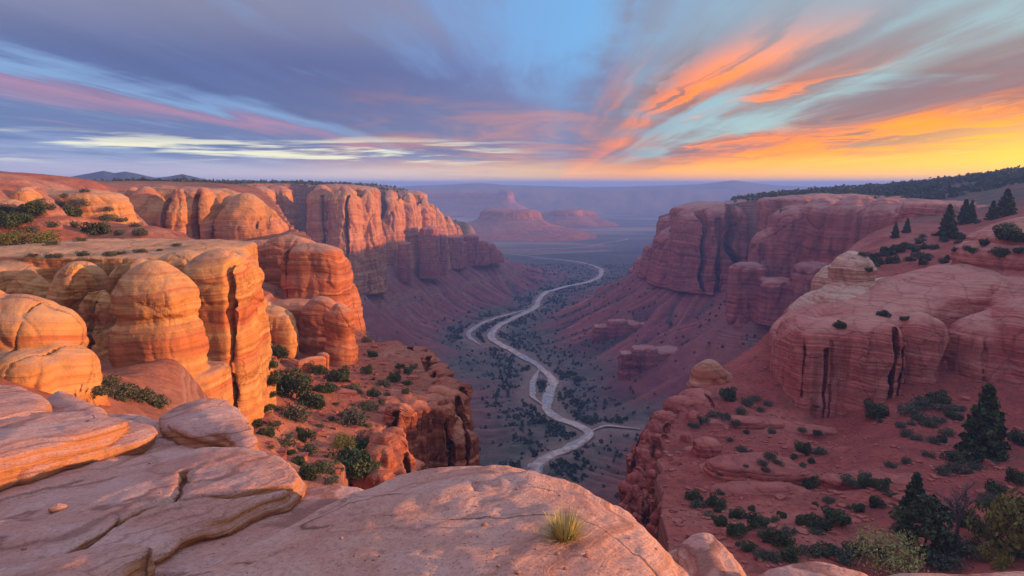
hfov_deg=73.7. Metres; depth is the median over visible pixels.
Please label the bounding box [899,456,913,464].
shrub
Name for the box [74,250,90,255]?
shrub
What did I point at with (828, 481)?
rock ledge
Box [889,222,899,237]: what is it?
conifer
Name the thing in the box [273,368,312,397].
shrub
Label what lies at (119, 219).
shrub
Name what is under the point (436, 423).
gorge cliff
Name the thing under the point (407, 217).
cliff buttress
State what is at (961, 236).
shrub
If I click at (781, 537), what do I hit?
shrub
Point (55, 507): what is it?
loose stone
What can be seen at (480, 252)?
rock tower
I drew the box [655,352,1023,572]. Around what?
rubble
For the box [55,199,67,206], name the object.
shrub
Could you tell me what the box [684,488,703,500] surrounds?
shrub
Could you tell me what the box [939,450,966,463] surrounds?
shrub
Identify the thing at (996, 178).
juniper woodland
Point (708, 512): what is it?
shrub
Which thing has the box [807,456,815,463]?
shrub
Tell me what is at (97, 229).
shrub
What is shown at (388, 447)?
rock
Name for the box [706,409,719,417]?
shrub
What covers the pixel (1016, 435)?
shrub
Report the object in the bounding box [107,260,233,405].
sandstone pillar
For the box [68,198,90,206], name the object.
shrub
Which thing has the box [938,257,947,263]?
shrub
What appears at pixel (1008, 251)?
shrub
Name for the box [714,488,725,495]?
shrub
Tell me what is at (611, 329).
talus cliff
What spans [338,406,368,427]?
shrub
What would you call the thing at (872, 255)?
shrub
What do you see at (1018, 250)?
shrub
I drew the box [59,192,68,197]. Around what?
shrub
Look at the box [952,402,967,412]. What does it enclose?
shrub
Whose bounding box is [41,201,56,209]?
shrub
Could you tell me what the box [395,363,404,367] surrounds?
shrub
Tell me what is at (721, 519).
shrub
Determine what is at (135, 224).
shrub
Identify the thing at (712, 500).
shrub
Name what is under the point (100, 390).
shrub
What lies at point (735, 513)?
shrub
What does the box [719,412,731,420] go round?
shrub
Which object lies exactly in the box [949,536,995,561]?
shrub
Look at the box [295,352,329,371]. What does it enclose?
rock ledge
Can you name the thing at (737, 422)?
shrub
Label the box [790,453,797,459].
shrub
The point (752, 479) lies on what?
rock outcrop
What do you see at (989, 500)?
shrub
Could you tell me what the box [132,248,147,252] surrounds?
shrub
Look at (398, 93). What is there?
sky
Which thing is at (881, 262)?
shrub
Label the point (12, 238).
shrub
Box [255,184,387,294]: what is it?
cliff buttress
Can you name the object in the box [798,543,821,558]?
shrub
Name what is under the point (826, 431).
rock ledge
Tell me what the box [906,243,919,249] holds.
shrub
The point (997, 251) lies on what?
shrub
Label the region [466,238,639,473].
river
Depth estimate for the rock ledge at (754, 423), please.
172.89 m
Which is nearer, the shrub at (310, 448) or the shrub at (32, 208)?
the shrub at (310, 448)
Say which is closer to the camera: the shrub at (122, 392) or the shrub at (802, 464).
the shrub at (122, 392)
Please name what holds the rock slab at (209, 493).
on the terrain
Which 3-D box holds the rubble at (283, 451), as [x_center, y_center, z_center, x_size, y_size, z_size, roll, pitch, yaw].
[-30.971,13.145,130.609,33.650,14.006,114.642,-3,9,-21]
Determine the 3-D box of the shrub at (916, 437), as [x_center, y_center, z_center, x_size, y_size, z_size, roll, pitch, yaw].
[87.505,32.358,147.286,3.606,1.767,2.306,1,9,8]
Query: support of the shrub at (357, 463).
on the rock at (388, 447)
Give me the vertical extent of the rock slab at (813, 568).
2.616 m
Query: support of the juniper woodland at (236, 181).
on the terrain
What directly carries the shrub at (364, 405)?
on the gorge cliff at (436, 423)
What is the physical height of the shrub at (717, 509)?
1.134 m
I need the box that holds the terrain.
[0,172,1023,575]
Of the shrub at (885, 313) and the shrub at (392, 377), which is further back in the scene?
the shrub at (885, 313)
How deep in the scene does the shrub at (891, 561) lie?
87.89 m
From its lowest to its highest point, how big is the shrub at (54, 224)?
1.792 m
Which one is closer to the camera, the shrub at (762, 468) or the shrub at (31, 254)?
the shrub at (31, 254)
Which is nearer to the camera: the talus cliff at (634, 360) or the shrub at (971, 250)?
the shrub at (971, 250)
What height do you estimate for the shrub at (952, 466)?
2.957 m
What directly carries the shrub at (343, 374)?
on the terrain
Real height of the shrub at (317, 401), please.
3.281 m
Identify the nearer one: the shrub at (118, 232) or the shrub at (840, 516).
the shrub at (840, 516)
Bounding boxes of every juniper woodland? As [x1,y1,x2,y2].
[92,175,456,220]
[731,165,1023,201]
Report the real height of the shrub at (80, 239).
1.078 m
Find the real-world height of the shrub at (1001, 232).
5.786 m
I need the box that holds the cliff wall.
[725,193,940,329]
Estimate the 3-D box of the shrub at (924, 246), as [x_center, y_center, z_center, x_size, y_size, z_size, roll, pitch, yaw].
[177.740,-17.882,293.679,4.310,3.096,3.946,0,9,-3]
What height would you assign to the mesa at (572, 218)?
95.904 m
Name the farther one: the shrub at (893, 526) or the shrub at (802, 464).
the shrub at (802, 464)
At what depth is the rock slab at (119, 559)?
4.36 m
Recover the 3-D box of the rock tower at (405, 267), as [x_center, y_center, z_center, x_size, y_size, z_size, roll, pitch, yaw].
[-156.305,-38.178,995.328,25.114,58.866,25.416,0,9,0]
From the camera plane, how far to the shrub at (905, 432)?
150.58 m
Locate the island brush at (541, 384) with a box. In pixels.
[536,379,548,391]
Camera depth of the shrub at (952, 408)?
168.39 m
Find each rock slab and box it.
[0,385,52,419]
[0,411,129,491]
[0,447,306,567]
[0,543,155,575]
[16,419,157,485]
[758,561,867,575]
[889,571,1023,575]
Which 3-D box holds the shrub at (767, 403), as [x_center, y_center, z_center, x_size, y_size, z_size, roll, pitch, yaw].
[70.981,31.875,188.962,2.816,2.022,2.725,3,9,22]
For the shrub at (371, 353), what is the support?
on the terrain
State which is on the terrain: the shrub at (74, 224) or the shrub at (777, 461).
the shrub at (74, 224)
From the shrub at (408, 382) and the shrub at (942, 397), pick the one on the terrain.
the shrub at (942, 397)
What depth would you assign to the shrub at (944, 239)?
302.42 m
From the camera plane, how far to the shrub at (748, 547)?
91.99 m
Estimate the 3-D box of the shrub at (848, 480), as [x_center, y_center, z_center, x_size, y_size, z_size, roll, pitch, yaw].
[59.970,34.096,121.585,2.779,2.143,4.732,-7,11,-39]
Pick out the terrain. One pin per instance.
(394, 308)
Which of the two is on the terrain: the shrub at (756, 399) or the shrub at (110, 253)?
the shrub at (756, 399)
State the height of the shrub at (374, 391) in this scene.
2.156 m
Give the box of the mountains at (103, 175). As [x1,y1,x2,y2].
[72,171,205,180]
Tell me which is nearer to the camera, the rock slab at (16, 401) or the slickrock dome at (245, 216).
the rock slab at (16, 401)
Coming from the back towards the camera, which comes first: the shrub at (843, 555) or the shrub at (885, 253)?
the shrub at (885, 253)
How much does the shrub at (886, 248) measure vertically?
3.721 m
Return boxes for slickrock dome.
[0,187,49,206]
[119,185,239,239]
[213,193,288,240]
[769,260,1003,417]
[941,217,1023,383]
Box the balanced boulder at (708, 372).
[686,359,732,387]
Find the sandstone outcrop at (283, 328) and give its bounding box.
[265,301,298,357]
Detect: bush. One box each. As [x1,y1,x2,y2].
[887,492,961,561]
[965,486,1023,555]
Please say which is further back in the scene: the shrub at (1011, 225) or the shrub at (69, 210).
the shrub at (1011, 225)
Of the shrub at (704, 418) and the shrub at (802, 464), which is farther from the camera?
the shrub at (704, 418)
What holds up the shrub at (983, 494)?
on the terrain
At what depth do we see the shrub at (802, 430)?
171.63 m
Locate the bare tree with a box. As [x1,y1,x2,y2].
[925,481,995,538]
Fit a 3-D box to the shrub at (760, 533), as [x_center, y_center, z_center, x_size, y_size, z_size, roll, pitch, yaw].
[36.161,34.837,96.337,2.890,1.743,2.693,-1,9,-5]
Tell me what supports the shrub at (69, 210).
on the terrain
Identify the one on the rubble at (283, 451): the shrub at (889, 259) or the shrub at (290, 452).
the shrub at (290, 452)
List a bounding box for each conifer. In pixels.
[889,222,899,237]
[895,472,925,522]
[901,218,911,232]
[936,204,958,237]
[952,382,1011,464]
[956,199,973,223]
[969,200,977,221]
[983,200,998,219]
[996,188,1017,215]
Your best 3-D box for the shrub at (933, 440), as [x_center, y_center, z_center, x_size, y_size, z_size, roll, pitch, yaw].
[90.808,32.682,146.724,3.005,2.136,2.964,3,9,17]
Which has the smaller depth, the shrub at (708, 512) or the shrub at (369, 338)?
the shrub at (708, 512)
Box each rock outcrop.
[655,388,715,423]
[685,436,721,459]
[699,452,820,495]
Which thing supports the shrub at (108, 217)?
on the terrain
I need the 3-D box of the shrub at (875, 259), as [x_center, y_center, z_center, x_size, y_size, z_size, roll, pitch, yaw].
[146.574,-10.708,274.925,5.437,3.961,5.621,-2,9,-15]
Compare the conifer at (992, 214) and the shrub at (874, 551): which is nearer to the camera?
the shrub at (874, 551)
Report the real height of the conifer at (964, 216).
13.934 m
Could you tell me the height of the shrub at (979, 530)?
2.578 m
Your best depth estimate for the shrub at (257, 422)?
87.21 m
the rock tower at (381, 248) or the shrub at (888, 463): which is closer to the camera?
the shrub at (888, 463)
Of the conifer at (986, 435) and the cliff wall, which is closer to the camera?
the conifer at (986, 435)
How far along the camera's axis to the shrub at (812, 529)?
99.57 m
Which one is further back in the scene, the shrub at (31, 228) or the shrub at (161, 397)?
the shrub at (31, 228)
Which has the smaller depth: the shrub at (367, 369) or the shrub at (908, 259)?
the shrub at (367, 369)
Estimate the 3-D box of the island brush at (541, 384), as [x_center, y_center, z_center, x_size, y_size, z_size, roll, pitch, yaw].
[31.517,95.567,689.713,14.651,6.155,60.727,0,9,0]
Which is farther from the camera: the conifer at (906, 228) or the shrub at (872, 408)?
the conifer at (906, 228)
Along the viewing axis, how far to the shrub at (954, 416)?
165.17 m
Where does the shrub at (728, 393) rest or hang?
on the terrain
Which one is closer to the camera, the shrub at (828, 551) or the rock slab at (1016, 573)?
the rock slab at (1016, 573)
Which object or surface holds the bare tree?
on the terrain
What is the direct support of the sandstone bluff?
on the terrain
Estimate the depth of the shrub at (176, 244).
107.56 m
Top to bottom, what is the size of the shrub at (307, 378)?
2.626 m
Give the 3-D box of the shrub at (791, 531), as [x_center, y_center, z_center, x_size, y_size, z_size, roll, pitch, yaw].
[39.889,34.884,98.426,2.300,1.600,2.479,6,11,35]
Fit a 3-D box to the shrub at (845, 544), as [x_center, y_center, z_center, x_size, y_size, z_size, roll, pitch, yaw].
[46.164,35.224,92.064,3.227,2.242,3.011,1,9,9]
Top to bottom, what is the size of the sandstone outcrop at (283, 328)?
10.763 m
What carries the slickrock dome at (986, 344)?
on the terrain
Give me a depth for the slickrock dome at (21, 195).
194.79 m
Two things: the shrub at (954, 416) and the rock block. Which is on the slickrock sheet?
the rock block
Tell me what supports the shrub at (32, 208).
on the terrain
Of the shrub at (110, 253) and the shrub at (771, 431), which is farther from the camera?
the shrub at (771, 431)
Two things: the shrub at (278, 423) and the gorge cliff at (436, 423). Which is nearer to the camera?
the shrub at (278, 423)
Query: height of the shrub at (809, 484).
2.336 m
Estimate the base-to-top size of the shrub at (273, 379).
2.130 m
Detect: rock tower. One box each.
[374,246,385,294]
[397,242,413,282]
[419,225,447,278]
[448,234,466,268]
[464,233,503,265]
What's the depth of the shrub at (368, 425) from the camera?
101.39 m
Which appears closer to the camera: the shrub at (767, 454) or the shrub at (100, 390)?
the shrub at (100, 390)
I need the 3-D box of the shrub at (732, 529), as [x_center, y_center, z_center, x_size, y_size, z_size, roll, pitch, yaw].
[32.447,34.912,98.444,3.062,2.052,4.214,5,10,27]
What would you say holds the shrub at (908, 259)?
on the terrain
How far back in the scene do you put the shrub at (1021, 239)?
209.48 m
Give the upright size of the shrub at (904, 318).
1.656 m
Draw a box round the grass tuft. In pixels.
[532,504,596,546]
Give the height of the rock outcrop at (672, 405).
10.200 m
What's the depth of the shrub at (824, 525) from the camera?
101.00 m
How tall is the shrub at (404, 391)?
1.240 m
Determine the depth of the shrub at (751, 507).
110.80 m
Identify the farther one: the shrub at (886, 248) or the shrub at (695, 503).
the shrub at (886, 248)
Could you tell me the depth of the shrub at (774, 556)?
88.86 m
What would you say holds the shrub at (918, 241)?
on the terrain
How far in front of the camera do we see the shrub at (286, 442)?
82.70 m
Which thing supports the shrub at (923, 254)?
on the terrain
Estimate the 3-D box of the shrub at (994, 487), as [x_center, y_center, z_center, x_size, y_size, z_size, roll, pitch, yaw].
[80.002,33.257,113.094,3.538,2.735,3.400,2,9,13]
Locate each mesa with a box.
[425,190,527,216]
[468,208,596,240]
[541,208,619,227]
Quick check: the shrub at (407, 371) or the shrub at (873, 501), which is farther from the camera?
the shrub at (407, 371)
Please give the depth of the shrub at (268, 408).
92.09 m
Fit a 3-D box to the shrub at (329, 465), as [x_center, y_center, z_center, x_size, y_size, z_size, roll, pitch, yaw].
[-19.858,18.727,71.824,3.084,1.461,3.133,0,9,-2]
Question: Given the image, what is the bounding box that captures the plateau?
[405,188,803,213]
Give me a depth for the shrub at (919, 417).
160.85 m
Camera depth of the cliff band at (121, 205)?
228.85 m
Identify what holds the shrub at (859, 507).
on the terrain
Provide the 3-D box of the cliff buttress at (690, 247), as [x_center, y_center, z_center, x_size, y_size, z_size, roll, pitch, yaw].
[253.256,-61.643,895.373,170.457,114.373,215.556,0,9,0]
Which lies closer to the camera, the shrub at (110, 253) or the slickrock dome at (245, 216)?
the shrub at (110, 253)
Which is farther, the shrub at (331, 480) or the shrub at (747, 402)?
the shrub at (747, 402)
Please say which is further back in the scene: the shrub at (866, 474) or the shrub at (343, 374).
the shrub at (343, 374)
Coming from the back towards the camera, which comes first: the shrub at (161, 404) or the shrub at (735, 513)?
the shrub at (735, 513)
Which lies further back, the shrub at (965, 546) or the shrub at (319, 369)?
the shrub at (319, 369)
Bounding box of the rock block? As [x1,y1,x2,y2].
[155,398,258,449]
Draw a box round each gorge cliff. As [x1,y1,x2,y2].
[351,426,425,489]
[376,367,479,468]
[384,340,449,371]
[618,392,718,540]
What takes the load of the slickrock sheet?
on the terrain
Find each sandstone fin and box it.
[250,234,366,334]
[272,296,357,366]
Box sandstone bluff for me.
[0,290,109,405]
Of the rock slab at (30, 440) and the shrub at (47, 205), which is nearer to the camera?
the rock slab at (30, 440)
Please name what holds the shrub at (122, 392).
on the terrain
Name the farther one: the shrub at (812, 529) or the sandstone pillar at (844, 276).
the sandstone pillar at (844, 276)
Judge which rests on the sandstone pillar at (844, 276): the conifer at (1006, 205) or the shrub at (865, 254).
the shrub at (865, 254)
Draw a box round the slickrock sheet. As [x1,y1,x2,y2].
[0,414,362,575]
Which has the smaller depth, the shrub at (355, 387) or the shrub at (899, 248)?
the shrub at (355, 387)
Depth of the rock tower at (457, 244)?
1159.87 m
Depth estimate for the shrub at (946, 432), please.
153.12 m
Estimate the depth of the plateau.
4704.82 m
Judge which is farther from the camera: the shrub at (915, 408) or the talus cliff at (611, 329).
the talus cliff at (611, 329)
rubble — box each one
[262,291,428,472]
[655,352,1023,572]
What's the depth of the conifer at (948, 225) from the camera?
307.43 m
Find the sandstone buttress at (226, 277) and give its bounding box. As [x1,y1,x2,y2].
[0,238,276,427]
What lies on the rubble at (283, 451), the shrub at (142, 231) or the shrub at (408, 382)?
the shrub at (408, 382)
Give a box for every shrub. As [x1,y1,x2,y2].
[0,204,11,212]
[0,210,23,228]
[0,230,25,245]
[10,205,22,212]
[13,211,33,223]
[18,199,47,215]
[19,228,60,243]
[23,224,39,232]
[23,253,40,256]
[40,240,60,245]
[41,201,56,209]
[43,253,62,257]
[45,219,60,227]
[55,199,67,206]
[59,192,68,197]
[61,204,82,216]
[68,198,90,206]
[69,220,81,226]
[72,237,86,241]
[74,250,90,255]
[79,187,89,192]
[80,220,112,234]
[90,378,117,397]
[98,214,118,220]
[102,250,120,255]
[103,206,113,211]
[103,374,122,384]
[106,382,141,401]
[113,230,125,234]
[115,217,127,221]
[127,386,157,402]
[128,222,142,226]
[131,227,147,235]
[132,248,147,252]
[142,394,166,404]
[148,398,171,408]
[170,243,182,246]
[252,418,262,426]
[256,425,275,437]
[263,403,275,413]
[266,416,281,428]
[267,371,280,385]
[268,358,278,369]
[269,391,276,397]
[272,345,289,358]
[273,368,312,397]
[274,406,284,410]
[274,433,296,447]
[278,400,312,422]
[287,449,296,455]
[291,455,304,464]
[297,389,324,409]
[297,428,315,442]
[297,442,319,454]
[298,462,325,480]
[299,372,313,384]
[304,361,314,369]
[310,458,338,475]
[312,364,329,374]
[312,381,337,393]
[321,444,372,482]
[323,373,337,381]
[323,473,338,484]
[327,364,349,381]
[329,432,356,448]
[338,383,362,394]
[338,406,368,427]
[350,430,368,453]
[357,400,377,410]
[360,364,372,373]
[361,335,373,342]
[363,423,372,428]
[366,387,381,395]
[367,349,377,356]
[371,460,382,469]
[375,379,390,386]
[376,398,386,402]
[388,372,401,381]
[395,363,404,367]
[401,379,412,384]
[401,388,408,393]
[403,367,412,374]
[409,363,417,368]
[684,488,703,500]
[687,421,700,428]
[688,498,707,508]
[698,416,710,422]
[701,510,716,517]
[705,492,727,509]
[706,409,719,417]
[711,514,728,526]
[713,506,722,512]
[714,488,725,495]
[718,387,736,401]
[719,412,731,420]
[726,522,748,539]
[728,507,746,519]
[731,419,740,425]
[734,444,749,452]
[735,405,747,415]
[735,538,758,551]
[739,397,754,407]
[747,504,755,510]
[747,510,770,530]
[748,395,762,400]
[752,547,770,561]
[754,406,764,412]
[756,528,770,538]
[757,458,767,466]
[760,466,770,471]
[761,526,795,546]
[761,549,783,563]
[762,451,777,461]
[763,400,772,406]
[767,428,775,433]
[772,459,784,465]
[779,511,786,517]
[779,544,802,563]
[780,523,796,534]
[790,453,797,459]
[794,440,811,455]
[795,512,817,526]
[797,427,807,432]
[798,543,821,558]
[799,462,805,467]
[801,476,820,488]
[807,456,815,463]
[807,515,832,530]
[807,526,824,535]
[811,446,828,455]
[812,429,822,435]
[812,540,839,557]
[821,494,835,501]
[821,505,852,526]
[825,545,857,567]
[832,320,846,328]
[837,473,860,488]
[840,541,863,557]
[843,522,928,575]
[851,503,865,512]
[857,474,869,488]
[858,470,871,477]
[859,251,869,256]
[861,541,887,557]
[863,398,889,419]
[867,477,890,491]
[868,495,885,508]
[869,252,879,257]
[870,257,880,262]
[876,310,891,317]
[877,259,884,264]
[879,250,889,256]
[880,246,890,251]
[881,489,898,496]
[883,459,897,468]
[885,255,900,263]
[889,250,897,255]
[889,523,913,533]
[891,243,905,251]
[893,421,907,427]
[896,402,924,416]
[898,428,913,437]
[899,316,909,320]
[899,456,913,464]
[902,256,915,260]
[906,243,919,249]
[906,420,915,425]
[907,393,941,410]
[907,434,927,440]
[910,413,928,424]
[911,246,920,251]
[914,239,923,243]
[916,252,933,258]
[918,259,928,264]
[920,243,929,248]
[921,418,940,428]
[921,451,935,457]
[923,389,952,404]
[924,543,973,573]
[926,435,943,444]
[929,244,939,249]
[929,413,946,423]
[933,464,952,476]
[936,404,960,413]
[936,435,947,442]
[938,237,949,241]
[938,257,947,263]
[938,427,957,437]
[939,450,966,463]
[942,460,971,473]
[945,411,964,420]
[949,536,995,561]
[950,232,966,239]
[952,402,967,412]
[953,506,977,527]
[964,459,988,470]
[965,469,974,473]
[966,518,996,536]
[968,247,978,252]
[976,496,996,507]
[976,542,1015,571]
[978,239,989,245]
[979,492,991,498]
[984,478,1008,494]
[992,224,1022,240]
[994,248,1007,252]
[994,250,1007,257]
[998,542,1023,558]
[1001,222,1017,229]
[1002,248,1010,254]
[1004,467,1023,485]
[1007,429,1023,446]
[1012,246,1023,253]
[1013,234,1023,241]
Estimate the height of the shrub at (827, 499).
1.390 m
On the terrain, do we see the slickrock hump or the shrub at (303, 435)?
the shrub at (303, 435)
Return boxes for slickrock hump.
[46,391,110,416]
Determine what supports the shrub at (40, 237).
on the sandstone buttress at (226, 277)
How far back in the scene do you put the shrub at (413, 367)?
142.15 m
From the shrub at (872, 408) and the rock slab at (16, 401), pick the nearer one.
the rock slab at (16, 401)
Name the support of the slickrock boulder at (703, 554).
on the terrain
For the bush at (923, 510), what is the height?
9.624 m
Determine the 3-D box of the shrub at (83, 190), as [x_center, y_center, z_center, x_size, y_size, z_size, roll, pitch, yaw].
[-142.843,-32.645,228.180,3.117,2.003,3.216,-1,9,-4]
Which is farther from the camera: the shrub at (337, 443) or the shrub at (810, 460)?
the shrub at (810, 460)
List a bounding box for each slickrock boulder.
[183,465,688,575]
[669,533,746,575]
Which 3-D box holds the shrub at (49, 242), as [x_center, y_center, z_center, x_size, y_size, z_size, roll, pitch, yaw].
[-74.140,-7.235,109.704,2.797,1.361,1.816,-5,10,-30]
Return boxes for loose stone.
[48,503,67,512]
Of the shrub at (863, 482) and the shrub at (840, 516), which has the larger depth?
the shrub at (863, 482)
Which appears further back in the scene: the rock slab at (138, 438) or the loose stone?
the rock slab at (138, 438)
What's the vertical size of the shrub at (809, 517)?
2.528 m
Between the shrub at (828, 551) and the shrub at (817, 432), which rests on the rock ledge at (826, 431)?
the shrub at (817, 432)
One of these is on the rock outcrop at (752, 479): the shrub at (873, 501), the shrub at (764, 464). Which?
the shrub at (764, 464)
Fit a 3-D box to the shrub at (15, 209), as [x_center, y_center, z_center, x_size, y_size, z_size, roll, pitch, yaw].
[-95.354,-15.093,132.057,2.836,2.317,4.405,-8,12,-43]
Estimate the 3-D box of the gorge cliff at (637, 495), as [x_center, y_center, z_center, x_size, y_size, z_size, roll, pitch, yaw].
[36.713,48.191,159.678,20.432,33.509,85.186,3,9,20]
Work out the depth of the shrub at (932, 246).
289.60 m
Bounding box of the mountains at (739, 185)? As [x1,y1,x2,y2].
[396,180,824,190]
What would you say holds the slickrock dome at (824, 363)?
on the terrain
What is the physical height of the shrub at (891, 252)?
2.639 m
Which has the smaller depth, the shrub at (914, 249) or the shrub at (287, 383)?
the shrub at (287, 383)
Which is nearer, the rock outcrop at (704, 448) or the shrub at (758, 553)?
the shrub at (758, 553)
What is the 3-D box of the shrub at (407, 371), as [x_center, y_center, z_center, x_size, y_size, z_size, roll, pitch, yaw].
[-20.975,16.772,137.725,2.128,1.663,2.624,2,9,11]
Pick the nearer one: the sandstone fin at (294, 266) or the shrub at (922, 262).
the sandstone fin at (294, 266)
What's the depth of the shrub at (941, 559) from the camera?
86.68 m
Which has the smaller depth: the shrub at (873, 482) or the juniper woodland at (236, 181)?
the shrub at (873, 482)
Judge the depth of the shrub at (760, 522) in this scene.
99.76 m
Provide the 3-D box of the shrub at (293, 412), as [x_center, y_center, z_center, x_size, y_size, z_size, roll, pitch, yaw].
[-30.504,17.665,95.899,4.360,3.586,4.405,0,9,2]
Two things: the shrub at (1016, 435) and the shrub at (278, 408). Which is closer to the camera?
the shrub at (278, 408)
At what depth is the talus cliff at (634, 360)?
667.59 m
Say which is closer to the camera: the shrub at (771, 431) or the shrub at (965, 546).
the shrub at (965, 546)
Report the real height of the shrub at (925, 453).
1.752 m
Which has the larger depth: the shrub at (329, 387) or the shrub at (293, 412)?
the shrub at (329, 387)
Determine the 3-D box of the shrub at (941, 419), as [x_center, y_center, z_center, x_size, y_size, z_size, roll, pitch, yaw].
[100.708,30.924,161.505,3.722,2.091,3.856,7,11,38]
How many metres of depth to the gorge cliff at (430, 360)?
162.71 m
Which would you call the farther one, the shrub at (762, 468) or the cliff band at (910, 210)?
the cliff band at (910, 210)
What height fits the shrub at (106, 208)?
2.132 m
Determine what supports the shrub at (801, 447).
on the terrain
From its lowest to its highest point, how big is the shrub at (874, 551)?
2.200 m
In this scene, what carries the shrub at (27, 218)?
on the terrain
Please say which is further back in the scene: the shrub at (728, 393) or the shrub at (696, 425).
the shrub at (728, 393)
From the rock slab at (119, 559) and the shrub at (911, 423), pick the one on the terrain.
the shrub at (911, 423)
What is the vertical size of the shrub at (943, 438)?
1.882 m
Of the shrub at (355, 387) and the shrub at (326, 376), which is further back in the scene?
the shrub at (326, 376)
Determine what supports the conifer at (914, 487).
on the terrain
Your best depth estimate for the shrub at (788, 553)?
89.33 m
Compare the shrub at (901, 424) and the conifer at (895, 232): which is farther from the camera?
the conifer at (895, 232)
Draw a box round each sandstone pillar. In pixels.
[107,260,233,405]
[787,251,884,311]
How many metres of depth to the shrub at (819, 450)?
150.70 m
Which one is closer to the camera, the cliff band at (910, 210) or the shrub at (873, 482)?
the shrub at (873, 482)
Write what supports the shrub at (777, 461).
on the rock outcrop at (752, 479)
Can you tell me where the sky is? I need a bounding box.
[0,0,1023,186]
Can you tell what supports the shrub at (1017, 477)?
on the terrain
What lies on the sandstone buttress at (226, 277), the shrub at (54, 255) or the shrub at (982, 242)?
the shrub at (54, 255)
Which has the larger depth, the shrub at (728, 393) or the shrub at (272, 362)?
the shrub at (728, 393)
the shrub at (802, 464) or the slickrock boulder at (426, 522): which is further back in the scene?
the shrub at (802, 464)
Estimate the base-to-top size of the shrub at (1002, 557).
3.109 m
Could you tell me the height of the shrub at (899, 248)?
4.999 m
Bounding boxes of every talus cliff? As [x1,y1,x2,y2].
[592,319,644,342]
[617,345,677,379]
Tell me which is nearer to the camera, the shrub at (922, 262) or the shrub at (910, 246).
the shrub at (922, 262)
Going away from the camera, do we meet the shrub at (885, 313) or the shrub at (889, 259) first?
the shrub at (885, 313)
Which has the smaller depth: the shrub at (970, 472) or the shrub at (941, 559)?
the shrub at (941, 559)
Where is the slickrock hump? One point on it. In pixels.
(60, 401)
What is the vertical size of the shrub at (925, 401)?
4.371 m
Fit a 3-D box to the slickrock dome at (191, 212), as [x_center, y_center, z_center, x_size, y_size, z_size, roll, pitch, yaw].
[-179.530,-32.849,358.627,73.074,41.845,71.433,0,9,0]
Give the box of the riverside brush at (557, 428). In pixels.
[423,273,638,497]
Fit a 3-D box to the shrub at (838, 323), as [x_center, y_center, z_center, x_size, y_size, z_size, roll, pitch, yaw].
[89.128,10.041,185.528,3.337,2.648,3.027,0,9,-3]
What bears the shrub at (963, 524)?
on the terrain
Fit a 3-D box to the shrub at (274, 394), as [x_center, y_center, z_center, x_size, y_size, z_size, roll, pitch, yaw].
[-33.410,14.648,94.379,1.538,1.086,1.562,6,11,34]
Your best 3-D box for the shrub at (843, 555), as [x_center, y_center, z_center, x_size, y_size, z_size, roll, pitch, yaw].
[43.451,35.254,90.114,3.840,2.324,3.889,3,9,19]
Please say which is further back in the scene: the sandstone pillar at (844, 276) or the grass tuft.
the sandstone pillar at (844, 276)
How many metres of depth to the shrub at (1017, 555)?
85.55 m
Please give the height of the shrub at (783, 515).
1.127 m
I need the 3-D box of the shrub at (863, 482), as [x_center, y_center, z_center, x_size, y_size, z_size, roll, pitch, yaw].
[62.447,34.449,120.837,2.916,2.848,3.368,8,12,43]
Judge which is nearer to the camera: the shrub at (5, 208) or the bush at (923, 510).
the bush at (923, 510)
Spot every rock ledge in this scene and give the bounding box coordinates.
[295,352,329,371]
[699,414,804,429]
[765,511,862,526]
[782,424,836,439]
[816,470,911,490]
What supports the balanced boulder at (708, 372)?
on the terrain
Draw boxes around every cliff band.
[42,188,139,223]
[898,200,989,222]
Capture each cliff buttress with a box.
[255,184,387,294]
[382,190,463,273]
[627,198,753,294]
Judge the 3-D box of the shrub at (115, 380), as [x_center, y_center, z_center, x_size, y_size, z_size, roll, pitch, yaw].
[-31.126,7.157,52.599,1.697,1.052,1.712,0,9,-2]
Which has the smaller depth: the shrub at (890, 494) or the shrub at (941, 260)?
the shrub at (890, 494)
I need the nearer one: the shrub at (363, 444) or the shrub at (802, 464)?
the shrub at (363, 444)
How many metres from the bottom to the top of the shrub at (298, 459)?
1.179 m
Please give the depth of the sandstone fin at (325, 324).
148.93 m
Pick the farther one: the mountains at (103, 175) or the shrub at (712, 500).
the mountains at (103, 175)
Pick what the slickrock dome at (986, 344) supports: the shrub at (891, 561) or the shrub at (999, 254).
the shrub at (999, 254)
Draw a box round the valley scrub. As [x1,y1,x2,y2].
[364,258,755,487]
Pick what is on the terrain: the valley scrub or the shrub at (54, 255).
the valley scrub
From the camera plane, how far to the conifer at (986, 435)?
137.83 m
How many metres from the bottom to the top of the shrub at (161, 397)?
1.129 m
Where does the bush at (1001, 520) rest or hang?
on the terrain
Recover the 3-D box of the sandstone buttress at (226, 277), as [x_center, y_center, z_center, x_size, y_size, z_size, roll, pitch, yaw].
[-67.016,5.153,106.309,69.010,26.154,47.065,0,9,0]
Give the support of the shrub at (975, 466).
on the terrain
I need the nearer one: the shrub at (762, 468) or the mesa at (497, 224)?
the shrub at (762, 468)

